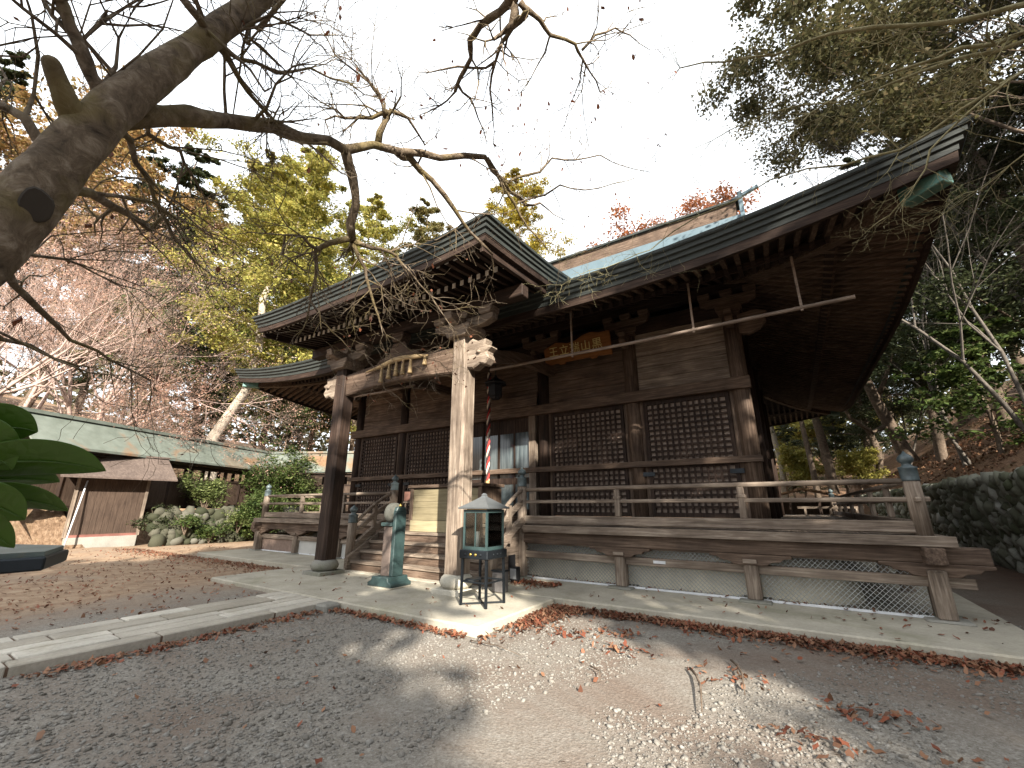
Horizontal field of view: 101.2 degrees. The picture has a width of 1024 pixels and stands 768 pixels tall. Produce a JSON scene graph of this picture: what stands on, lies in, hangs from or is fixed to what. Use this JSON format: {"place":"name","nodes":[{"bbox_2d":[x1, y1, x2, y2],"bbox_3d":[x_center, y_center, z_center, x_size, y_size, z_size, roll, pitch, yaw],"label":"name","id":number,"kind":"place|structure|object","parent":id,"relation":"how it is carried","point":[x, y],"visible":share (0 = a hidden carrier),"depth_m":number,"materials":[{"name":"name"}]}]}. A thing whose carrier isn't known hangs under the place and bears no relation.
{"place":"outdoors","nodes":[
{"label":"outdoors","id":0,"kind":"place"},
{"bbox_2d":[0,591,326,678],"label":"path","id":1,"kind":"structure","parent":0,"point":[34,652],"depth_m":5.33,"materials":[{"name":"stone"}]},
{"bbox_2d":[0,394,351,548],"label":"hillside","id":2,"kind":"structure","parent":0,"point":[39,527],"depth_m":16.34,"materials":[{"name":"brown soil"}]},
{"bbox_2d":[0,50,40,311],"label":"tall tree","id":3,"kind":"object","parent":2,"relation":"on","point":[24,75],"visible":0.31,"depth_m":36.49,"materials":[{"name":"brown plant"}]},
{"bbox_2d":[0,151,86,345],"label":"tall tree","id":4,"kind":"object","parent":2,"relation":"on","point":[26,283],"visible":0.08,"depth_m":40.96,"materials":[{"name":"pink plant"}]},
{"bbox_2d":[21,253,127,413],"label":"tall tree","id":5,"kind":"object","parent":2,"relation":"on","point":[79,380],"visible":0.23,"depth_m":30.68,"materials":[{"name":"pink plant"}]},
{"bbox_2d":[0,86,160,279],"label":"orange tree","id":6,"kind":"object","parent":2,"relation":"on","point":[19,141],"visible":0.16,"depth_m":33.10,"materials":[{"name":"brown plant"}]},
{"bbox_2d":[0,239,192,408],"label":"bare tree","id":7,"kind":"object","parent":2,"relation":"on","point":[33,394],"visible":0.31,"depth_m":28.58,"materials":[{"name":"plant"}]},
{"bbox_2d":[22,144,175,415],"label":"tall tree","id":8,"kind":"object","parent":2,"relation":"on","point":[165,160],"visible":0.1,"depth_m":45.29,"materials":[{"name":"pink plant"}]},
{"bbox_2d":[0,298,210,427],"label":"bare tree","id":9,"kind":"object","parent":2,"relation":"on","point":[117,421],"visible":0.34,"depth_m":26.22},
{"bbox_2d":[54,299,161,418],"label":"slim tree","id":10,"kind":"object","parent":2,"relation":"on","point":[101,339],"visible":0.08,"depth_m":31.16,"materials":[{"name":"pink plant"}]},
{"bbox_2d":[2,51,237,407],"bbox_3d":[-37.892,-11.088,39.686,21.165,31.440,20.468,-10,-19,31],"label":"orange tree","id":11,"kind":"object","parent":2,"relation":"on","point":[122,146],"visible":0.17,"depth_m":38.23,"materials":[{"name":"brown plant"}]},
{"bbox_2d":[40,143,230,426],"bbox_3d":[-30.712,-9.714,37.565,11.686,29.419,13.129,8,-18,-26],"label":"tall tree","id":12,"kind":"object","parent":2,"relation":"on","point":[198,172],"visible":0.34,"depth_m":38.17,"materials":[{"name":"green plant"}]},
{"bbox_2d":[70,281,207,427],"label":"slim tree","id":13,"kind":"object","parent":2,"relation":"on","point":[155,339],"visible":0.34,"depth_m":30.04,"materials":[{"name":"pink plant"}]},
{"bbox_2d":[0,78,281,424],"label":"bare tree","id":14,"kind":"object","parent":2,"relation":"on","point":[17,379],"visible":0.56,"depth_m":19.16,"materials":[{"name":"plant"}]},
{"bbox_2d":[111,291,196,425],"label":"tall tree","id":15,"kind":"object","parent":2,"relation":"on","point":[188,388],"visible":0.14,"depth_m":32.38,"materials":[{"name":"pink plant"}]},
{"bbox_2d":[19,406,353,511],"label":"corridor building","id":16,"kind":"structure","parent":2,"relation":"on","point":[93,435],"depth_m":20.85,"materials":[{"name":"metal"}]},
{"bbox_2d":[123,227,263,436],"bbox_3d":[-28.269,-5.025,39.820,9.933,23.443,11.160,8,-18,-26],"label":"tall tree","id":17,"kind":"object","parent":2,"relation":"on","point":[208,296],"visible":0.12,"depth_m":39.62,"materials":[{"name":"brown plant"}]},
{"bbox_2d":[176,469,233,507],"bbox_3d":[-16.051,5.534,21.829,2.623,2.153,2.239,14,-21,-39],"label":"shrub","id":18,"kind":"object","parent":2,"relation":"on","point":[206,493],"visible":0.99,"depth_m":21.50,"materials":[{"name":"green plant"}]},
{"bbox_2d":[170,342,243,439],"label":"tall tree","id":19,"kind":"object","parent":2,"relation":"on","point":[216,406],"visible":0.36,"depth_m":35.50,"materials":[{"name":"pink plant"}]},
{"bbox_2d":[166,317,282,436],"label":"slim tree","id":20,"kind":"object","parent":2,"relation":"on","point":[201,369],"visible":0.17,"depth_m":35.88,"materials":[{"name":"pink plant"}]},
{"bbox_2d":[137,149,333,442],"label":"tall tree","id":21,"kind":"object","parent":2,"relation":"on","point":[257,204],"visible":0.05,"depth_m":50.93,"materials":[{"name":"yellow plant"}]},
{"bbox_2d":[146,181,346,478],"bbox_3d":[-21.853,-6.082,41.450,17.059,31.438,19.468,7,-18,-22],"label":"tall tree","id":22,"kind":"object","parent":2,"relation":"on","point":[247,330],"visible":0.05,"depth_m":38.10,"materials":[{"name":"green plant"}]},
{"bbox_2d":[220,358,293,448],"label":"slim tree","id":23,"kind":"object","parent":2,"relation":"on","point":[242,432],"visible":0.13,"depth_m":41.00,"materials":[{"name":"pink plant"}]},
{"bbox_2d":[134,128,383,479],"bbox_3d":[-17.835,-5.826,32.902,17.555,28.467,19.385,-10,-19,31],"label":"tall tree","id":24,"kind":"object","parent":2,"relation":"on","point":[297,214],"visible":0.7,"depth_m":31.04,"materials":[{"name":"green plant"}]},
{"bbox_2d":[221,346,316,451],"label":"slim tree","id":25,"kind":"object","parent":2,"relation":"on","point":[279,408],"visible":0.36,"depth_m":33.95,"materials":[{"name":"brown plant"}]},
{"bbox_2d":[232,444,320,505],"bbox_3d":[-14.310,5.737,26.203,5.288,4.045,5.114,-10,-19,31],"label":"shrub","id":26,"kind":"object","parent":2,"relation":"on","point":[276,481],"visible":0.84,"depth_m":25.50,"materials":[{"name":"green plant"}]},
{"bbox_2d":[266,403,321,451],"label":"tall tree","id":27,"kind":"object","parent":2,"relation":"on","point":[298,435],"visible":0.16,"depth_m":39.85,"materials":[{"name":"brown plant"}]},
{"bbox_2d":[276,267,351,477],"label":"tall tree","id":28,"kind":"object","parent":2,"relation":"on","point":[311,434],"visible":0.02,"depth_m":48.55,"materials":[{"name":"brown plant"}]},
{"bbox_2d":[216,192,421,483],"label":"tall tree","id":29,"kind":"object","parent":2,"relation":"on","point":[386,235],"visible":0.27,"depth_m":52.56,"materials":[{"name":"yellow plant"}]},
{"bbox_2d":[0,540,1023,767],"bbox_3d":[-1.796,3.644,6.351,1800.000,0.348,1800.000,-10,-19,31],"label":"ground","id":30,"kind":"structure","parent":0,"point":[553,727],"depth_m":3.81,"materials":[{"name":"gravel"}]},
{"bbox_2d":[0,544,68,573],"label":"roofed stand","id":31,"kind":"object","parent":30,"relation":"on","point":[17,558],"visible":0.97,"depth_m":1.60,"materials":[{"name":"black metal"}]},
{"bbox_2d":[63,480,87,546],"bbox_3d":[-17.049,5.095,16.430,0.069,2.620,0.608,8,-18,-26],"label":"white pole","id":32,"kind":"object","parent":30,"relation":"on","point":[75,513],"visible":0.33,"depth_m":16.42,"materials":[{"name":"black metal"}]},
{"bbox_2d":[60,451,177,547],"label":"storage shed","id":33,"kind":"structure","parent":30,"relation":"on","point":[110,509],"depth_m":17.60,"materials":[{"name":"wood"}]},
{"bbox_2d":[126,503,180,530],"bbox_3d":[-15.542,6.070,18.315,1.698,1.793,1.684,-1,-16,3],"label":"shrub","id":34,"kind":"object","parent":30,"relation":"on","point":[140,521],"visible":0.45,"depth_m":18.09,"materials":[{"name":"green plant"}]},
{"bbox_2d":[65,355,263,463],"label":"bare tree","id":35,"kind":"object","parent":30,"relation":"on","point":[159,416],"visible":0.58,"depth_m":22.82,"materials":[{"name":"plant"}]},
{"bbox_2d":[0,134,353,480],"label":"bare tree","id":36,"kind":"object","parent":30,"relation":"on","point":[67,403],"visible":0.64,"depth_m":22.55,"materials":[{"name":"plant"}]},
{"bbox_2d":[191,520,234,543],"bbox_3d":[-13.646,6.708,19.258,1.797,1.108,1.840,7,-18,-22],"label":"shrub","id":37,"kind":"object","parent":30,"relation":"on","point":[205,531],"visible":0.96,"depth_m":18.99,"materials":[{"name":"green plant"}]},
{"bbox_2d":[146,505,305,546],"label":"boulder wall","id":38,"kind":"structure","parent":30,"relation":"on","point":[166,536],"depth_m":18.78,"materials":[{"name":"stone"}]},
{"bbox_2d":[166,513,205,534],"bbox_3d":[-14.248,6.138,18.528,1.361,0.992,1.314,2,-16,-8],"label":"shrub","id":39,"kind":"object","parent":38,"relation":"on","point":[189,522],"visible":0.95,"depth_m":18.41,"materials":[{"name":"green plant"}]},
{"bbox_2d":[222,505,258,532],"bbox_3d":[-12.823,6.389,19.901,1.681,1.275,1.962,2,-16,-8],"label":"shrub","id":40,"kind":"object","parent":38,"relation":"on","point":[242,523],"visible":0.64,"depth_m":19.60,"materials":[{"name":"green plant"}]},
{"bbox_2d":[228,485,293,538],"bbox_3d":[-12.415,6.319,20.762,2.716,2.683,3.213,-10,-19,31],"label":"shrub","id":41,"kind":"object","parent":30,"relation":"on","point":[252,505],"visible":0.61,"depth_m":20.22,"materials":[{"name":"green plant"}]},
{"bbox_2d":[283,459,322,511],"bbox_3d":[-13.098,7.346,27.385,4.268,4.610,4.318,-10,-19,31],"label":"shrub","id":42,"kind":"object","parent":30,"relation":"on","point":[307,486],"visible":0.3,"depth_m":26.47,"materials":[{"name":"green plant"}]},
{"bbox_2d":[315,601,339,612],"bbox_3d":[-2.968,3.629,6.760,0.290,0.205,0.280,-10,-19,31],"label":"kerb stone","id":43,"kind":"object","parent":30,"relation":"on","point":[324,607],"visible":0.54,"depth_m":6.68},
{"bbox_2d":[0,0,729,491],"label":"great tree","id":44,"kind":"object","parent":30,"relation":"on","point":[50,170],"visible":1,"depth_m":2.01,"materials":[{"name":"brown plant"}]},
{"bbox_2d":[0,545,1023,767],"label":"fallen leaves","id":45,"kind":"object","parent":30,"relation":"on","point":[562,610],"visible":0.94,"depth_m":5.28,"materials":[{"name":"brown plant"}]},
{"bbox_2d":[483,166,577,259],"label":"golden tree","id":46,"kind":"object","parent":30,"relation":"on","point":[516,220],"visible":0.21,"depth_m":52.55,"materials":[{"name":"yellow plant"}]},
{"bbox_2d":[689,667,702,711],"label":"fallen twig","id":47,"kind":"object","parent":30,"relation":"on","point":[696,676],"visible":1,"depth_m":3.83,"materials":[{"name":"wood"}]},
{"bbox_2d":[522,0,1023,304],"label":"roadside tree","id":48,"kind":"object","parent":30,"relation":"on","point":[993,51],"visible":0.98,"depth_m":3.93,"materials":[{"name":"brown plant"}]},
{"bbox_2d":[853,466,1023,572],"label":"stone retaining wall","id":49,"kind":"structure","parent":30,"relation":"on","point":[984,510],"depth_m":11.83,"materials":[{"name":"stone"}]},
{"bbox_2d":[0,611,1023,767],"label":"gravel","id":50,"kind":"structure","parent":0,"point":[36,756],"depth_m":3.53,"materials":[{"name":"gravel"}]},
{"bbox_2d":[0,403,105,547],"bbox_3d":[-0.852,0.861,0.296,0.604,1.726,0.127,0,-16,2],"label":"broadleaf shrub","id":51,"kind":"object","parent":50,"relation":"on","point":[25,464],"visible":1,"depth_m":0.52,"materials":[{"name":"green plant"}]},
{"bbox_2d":[0,0,1023,450],"label":"sky","id":52,"kind":"structure","parent":0,"point":[523,42],"materials":[{"name":"white"}]},
{"bbox_2d":[197,548,1023,670],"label":"pavement","id":53,"kind":"structure","parent":0,"point":[450,612],"depth_m":6.44,"materials":[{"name":"concrete"}]},
{"bbox_2d":[364,503,413,589],"bbox_3d":[-2.389,3.177,8.393,0.720,1.554,0.600,-10,-19,31],"label":"prayer wheel post","id":54,"kind":"object","parent":53,"relation":"on","point":[391,576],"visible":1,"depth_m":8.23,"materials":[{"name":"metal"}]},
{"bbox_2d":[458,493,509,608],"bbox_3d":[-0.467,2.669,6.906,0.622,1.700,0.622,-10,-19,31],"label":"candle lantern","id":55,"kind":"object","parent":53,"relation":"on","point":[475,547],"visible":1,"depth_m":6.85,"materials":[{"name":"black metal"}]},
{"bbox_2d":[491,568,508,592],"bbox_3d":[-0.217,3.577,7.655,0.260,0.374,0.220,-10,-19,31],"label":"metal bin","id":56,"kind":"object","parent":53,"relation":"on","point":[497,586],"visible":0.76,"depth_m":7.59,"materials":[{"name":"metal"}]},
{"bbox_2d":[510,566,519,582],"bbox_3d":[0.059,3.870,8.537,0.180,0.304,0.146,-10,-19,31],"label":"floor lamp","id":57,"kind":"object","parent":53,"relation":"on","point":[514,573],"visible":0.95,"depth_m":8.49,"materials":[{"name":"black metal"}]},
{"bbox_2d":[234,114,996,626],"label":"temple hall","id":58,"kind":"structure","parent":53,"relation":"on","point":[662,450],"depth_m":9.63,"materials":[{"name":"brown wood"}]},
{"bbox_2d":[354,382,415,398],"bbox_3d":[-4.053,-0.350,13.372,2.802,1.360,0.071,-10,-19,31],"label":"curtain pole","id":59,"kind":"object","parent":58,"relation":"hanging from","point":[394,389],"visible":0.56,"depth_m":13.06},
{"bbox_2d":[366,354,427,382],"bbox_3d":[-2.707,-0.364,9.729,2.055,0.538,0.129,-10,-19,31],"label":"straw rope","id":60,"kind":"object","parent":58,"relation":"hanging from","point":[400,359],"visible":0.85,"depth_m":9.64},
{"bbox_2d":[408,483,503,532],"bbox_3d":[-1.483,3.184,10.825,2.480,1.150,0.940,-10,-19,31],"label":"offertory box","id":61,"kind":"object","parent":58,"relation":"on","point":[428,509],"visible":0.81,"depth_m":10.67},
{"bbox_2d":[472,423,483,482],"bbox_3d":[-1.139,2.606,13.186,0.590,2.880,0.030,-10,-19,31],"label":"sliding door","id":62,"kind":"structure","parent":58,"relation":"in","point":[478,429],"depth_m":13.27,"materials":[{"name":"clear glass"}]},
{"bbox_2d":[486,367,490,482],"bbox_3d":[-0.699,1.154,12.562,0.120,3.960,0.114,-10,-19,31],"label":"bell rope","id":63,"kind":"object","parent":58,"relation":"hanging from","point":[488,437],"visible":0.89,"depth_m":12.41,"materials":[{"name":"red fabric"}]},
{"bbox_2d":[483,421,498,483],"bbox_3d":[-0.637,2.527,12.915,0.590,2.880,0.030,-10,-19,31],"label":"sliding door","id":64,"kind":"structure","parent":58,"relation":"in","point":[494,425],"depth_m":13.03,"materials":[{"name":"clear glass"}]},
{"bbox_2d":[485,364,505,399],"bbox_3d":[-0.489,-0.295,12.631,0.720,1.580,0.624,-10,-19,31],"label":"hanging lantern","id":65,"kind":"object","parent":58,"relation":"hanging from","point":[495,384],"visible":0.94,"depth_m":12.34,"materials":[{"name":"black metal"}]},
{"bbox_2d":[498,419,513,515],"bbox_3d":[-0.154,2.440,12.615,0.590,2.880,0.030,-10,-19,31],"label":"sliding door","id":66,"kind":"structure","parent":58,"relation":"in","point":[506,427],"depth_m":12.68,"materials":[{"name":"grey glass"}]},
{"bbox_2d":[514,417,529,515],"bbox_3d":[0.309,2.344,12.287,0.590,2.880,0.030,-10,-19,31],"label":"sliding door","id":67,"kind":"structure","parent":58,"relation":"in","point":[521,425],"depth_m":12.42,"materials":[{"name":"clear glass"}]},
{"bbox_2d":[544,330,612,365],"bbox_3d":[1.800,-0.991,11.763,2.000,0.730,0.206,-10,-19,31],"label":"name board","id":68,"kind":"object","parent":58,"relation":"attached to","point":[589,340],"visible":0.87,"depth_m":11.64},
{"bbox_2d":[490,256,855,370],"bbox_3d":[2.602,-1.523,9.232,7.551,1.420,0.071,-10,-19,31],"label":"curtain pole","id":69,"kind":"object","parent":58,"relation":"hanging from","point":[801,307],"visible":0.94,"depth_m":8.43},
{"bbox_2d":[797,506,837,515],"bbox_3d":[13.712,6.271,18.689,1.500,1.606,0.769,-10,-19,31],"label":"bench","id":70,"kind":"object","parent":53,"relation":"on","point":[805,508],"visible":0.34,"depth_m":18.84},
{"bbox_2d":[599,457,881,517],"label":"hillside","id":71,"kind":"structure","parent":0,"point":[852,488],"depth_m":39.35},
{"bbox_2d":[368,197,452,263],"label":"tall tree","id":72,"kind":"object","parent":71,"relation":"on","point":[431,227],"visible":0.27,"depth_m":61.90,"materials":[{"name":"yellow plant"}]},
{"bbox_2d":[0,346,1015,458],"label":"wood","id":73,"kind":"object","parent":71,"relation":"on","point":[317,435],"visible":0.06,"depth_m":75.87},
{"bbox_2d":[585,177,761,248],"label":"red tree","id":74,"kind":"object","parent":71,"relation":"on","point":[689,204],"visible":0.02,"depth_m":58.65,"materials":[{"name":"brown plant"}]},
{"bbox_2d":[770,426,788,497],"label":"background tree","id":75,"kind":"object","parent":71,"relation":"on","point":[783,477],"depth_m":33.31,"materials":[{"name":"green plant"}]},
{"bbox_2d":[772,425,810,449],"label":"yellow tree","id":76,"kind":"object","parent":71,"relation":"on","point":[780,443],"visible":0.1,"depth_m":47.75,"materials":[{"name":"brown plant"}]},
{"bbox_2d":[774,442,824,497],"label":"yellow tree","id":77,"kind":"object","parent":71,"relation":"on","point":[797,462],"visible":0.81,"depth_m":31.91,"materials":[{"name":"brown plant"}]},
{"bbox_2d":[773,424,827,497],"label":"evergreen tree","id":78,"kind":"object","parent":71,"relation":"on","point":[785,438],"visible":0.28,"depth_m":36.32,"materials":[{"name":"green plant"}]},
{"bbox_2d":[771,409,857,497],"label":"background tree","id":79,"kind":"object","parent":71,"relation":"on","point":[808,452],"visible":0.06,"depth_m":27.65,"materials":[{"name":"brown plant"}]},
{"bbox_2d":[775,416,862,463],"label":"yellow tree","id":80,"kind":"object","parent":71,"relation":"on","point":[808,423],"visible":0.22,"depth_m":45.02,"materials":[{"name":"brown plant"}]},
{"bbox_2d":[774,420,892,462],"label":"evergreen tree","id":81,"kind":"object","parent":71,"relation":"on","point":[883,452],"visible":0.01,"depth_m":43.90,"materials":[{"name":"green plant"}]},
{"bbox_2d":[809,417,888,492],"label":"evergreen tree","id":82,"kind":"object","parent":71,"relation":"on","point":[831,429],"visible":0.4,"depth_m":36.29,"materials":[{"name":"green plant"}]},
{"bbox_2d":[812,381,898,496],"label":"background tree","id":83,"kind":"object","parent":71,"relation":"on","point":[829,468],"visible":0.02,"depth_m":29.27,"materials":[{"name":"brown plant"}]},
{"bbox_2d":[833,447,893,494],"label":"yellow tree","id":84,"kind":"object","parent":71,"relation":"on","point":[858,463],"visible":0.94,"depth_m":32.87,"materials":[{"name":"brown plant"}]},
{"bbox_2d":[878,174,1021,463],"bbox_3d":[29.387,-4.046,29.684,24.499,21.153,24.807,-10,-19,30],"label":"bare tree","id":85,"kind":"object","parent":71,"relation":"on","point":[916,437],"visible":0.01,"depth_m":29.21,"materials":[{"name":"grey plant"}]},
{"bbox_2d":[781,487,852,514],"bbox_3d":[17.279,7.509,24.745,4.800,2.700,2.200,-10,-19,31],"label":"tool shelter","id":86,"kind":"object","parent":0,"point":[790,508],"visible":0.06,"depth_m":25.26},
{"bbox_2d":[849,379,1023,489],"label":"hillside","id":87,"kind":"structure","parent":0,"point":[892,464],"depth_m":25.30,"materials":[{"name":"soil"}]},
{"bbox_2d":[519,0,1023,305],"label":"bare tree","id":88,"kind":"object","parent":87,"relation":"on","point":[976,252],"visible":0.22,"depth_m":24.02,"materials":[{"name":"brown plant"}]},
{"bbox_2d":[687,0,1023,186],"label":"overhanging tree","id":89,"kind":"object","parent":87,"relation":"on","point":[887,118],"visible":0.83,"depth_m":14.95,"materials":[{"name":"green plant"}]},
{"bbox_2d":[687,0,1023,148],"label":"bare tree","id":90,"kind":"object","parent":87,"relation":"on","point":[973,36],"visible":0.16,"depth_m":16.68,"materials":[{"name":"plant"}]},
{"bbox_2d":[831,397,894,456],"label":"evergreen tree","id":91,"kind":"object","parent":87,"relation":"on","point":[880,434],"visible":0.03,"depth_m":38.34,"materials":[{"name":"green plant"}]},
{"bbox_2d":[780,325,947,478],"bbox_3d":[28.223,-1.220,36.075,13.053,19.422,12.300,12,-20,-36],"label":"evergreen tree","id":92,"kind":"object","parent":87,"relation":"on","point":[875,423],"visible":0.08,"depth_m":33.60,"materials":[{"name":"green plant"}]},
{"bbox_2d":[705,68,1023,467],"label":"bare tree","id":93,"kind":"object","parent":87,"relation":"on","point":[965,460],"visible":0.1,"depth_m":20.23,"materials":[{"name":"grey plant"}]},
{"bbox_2d":[854,382,907,472],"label":"background tree","id":94,"kind":"object","parent":87,"relation":"on","point":[866,443],"visible":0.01,"depth_m":35.13,"materials":[{"name":"brown plant"}]},
{"bbox_2d":[845,302,949,461],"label":"leaning tree","id":95,"kind":"object","parent":87,"relation":"on","point":[886,418],"visible":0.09,"depth_m":21.59,"materials":[{"name":"brown plant"}]},
{"bbox_2d":[807,0,1023,174],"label":"overhanging tree","id":96,"kind":"object","parent":87,"relation":"on","point":[942,40],"visible":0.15,"depth_m":21.11,"materials":[{"name":"green plant"}]},
{"bbox_2d":[866,318,989,452],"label":"evergreen tree","id":97,"kind":"object","parent":87,"relation":"on","point":[916,417],"visible":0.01,"depth_m":44.42,"materials":[{"name":"green plant"}]},
{"bbox_2d":[836,153,1023,462],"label":"evergreen tree","id":98,"kind":"object","parent":87,"relation":"on","point":[939,447],"visible":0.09,"depth_m":25.78,"materials":[{"name":"green plant"}]},
{"bbox_2d":[859,123,1023,432],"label":"evergreen tree","id":99,"kind":"object","parent":87,"relation":"on","point":[997,355],"visible":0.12,"depth_m":22.59,"materials":[{"name":"green plant"}]},
{"bbox_2d":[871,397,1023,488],"bbox_3d":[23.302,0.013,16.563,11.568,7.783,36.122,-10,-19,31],"label":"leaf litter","id":100,"kind":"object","parent":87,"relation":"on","point":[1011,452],"visible":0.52,"depth_m":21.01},
{"bbox_2d":[519,1,1023,432],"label":"bare tree","id":101,"kind":"object","parent":100,"relation":"on","point":[993,342],"visible":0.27,"depth_m":15.97,"materials":[{"name":"brown plant"}]},
{"bbox_2d":[876,142,1018,427],"bbox_3d":[35.734,-9.298,38.773,17.083,27.789,18.130,-7,-17,21],"label":"evergreen tree","id":102,"kind":"object","parent":87,"relation":"on","point":[967,420],"depth_m":34.42,"materials":[{"name":"green plant"}]},
{"bbox_2d":[874,302,1023,453],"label":"green tree","id":103,"kind":"object","parent":87,"relation":"on","point":[974,359],"visible":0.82,"depth_m":17.18,"materials":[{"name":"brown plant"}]},
{"bbox_2d":[881,12,1023,357],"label":"evergreen tree","id":104,"kind":"object","parent":87,"relation":"on","point":[1016,202],"visible":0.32,"depth_m":19.82,"materials":[{"name":"green plant"}]},
{"bbox_2d":[885,85,1023,389],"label":"evergreen tree","id":105,"kind":"object","parent":87,"relation":"on","point":[1020,360],"visible":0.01,"depth_m":29.26,"materials":[{"name":"green plant"}]},
{"bbox_2d":[892,0,1023,126],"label":"overhanging tree","id":106,"kind":"object","parent":87,"relation":"on","point":[972,22],"visible":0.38,"depth_m":16.47,"materials":[{"name":"green plant"}]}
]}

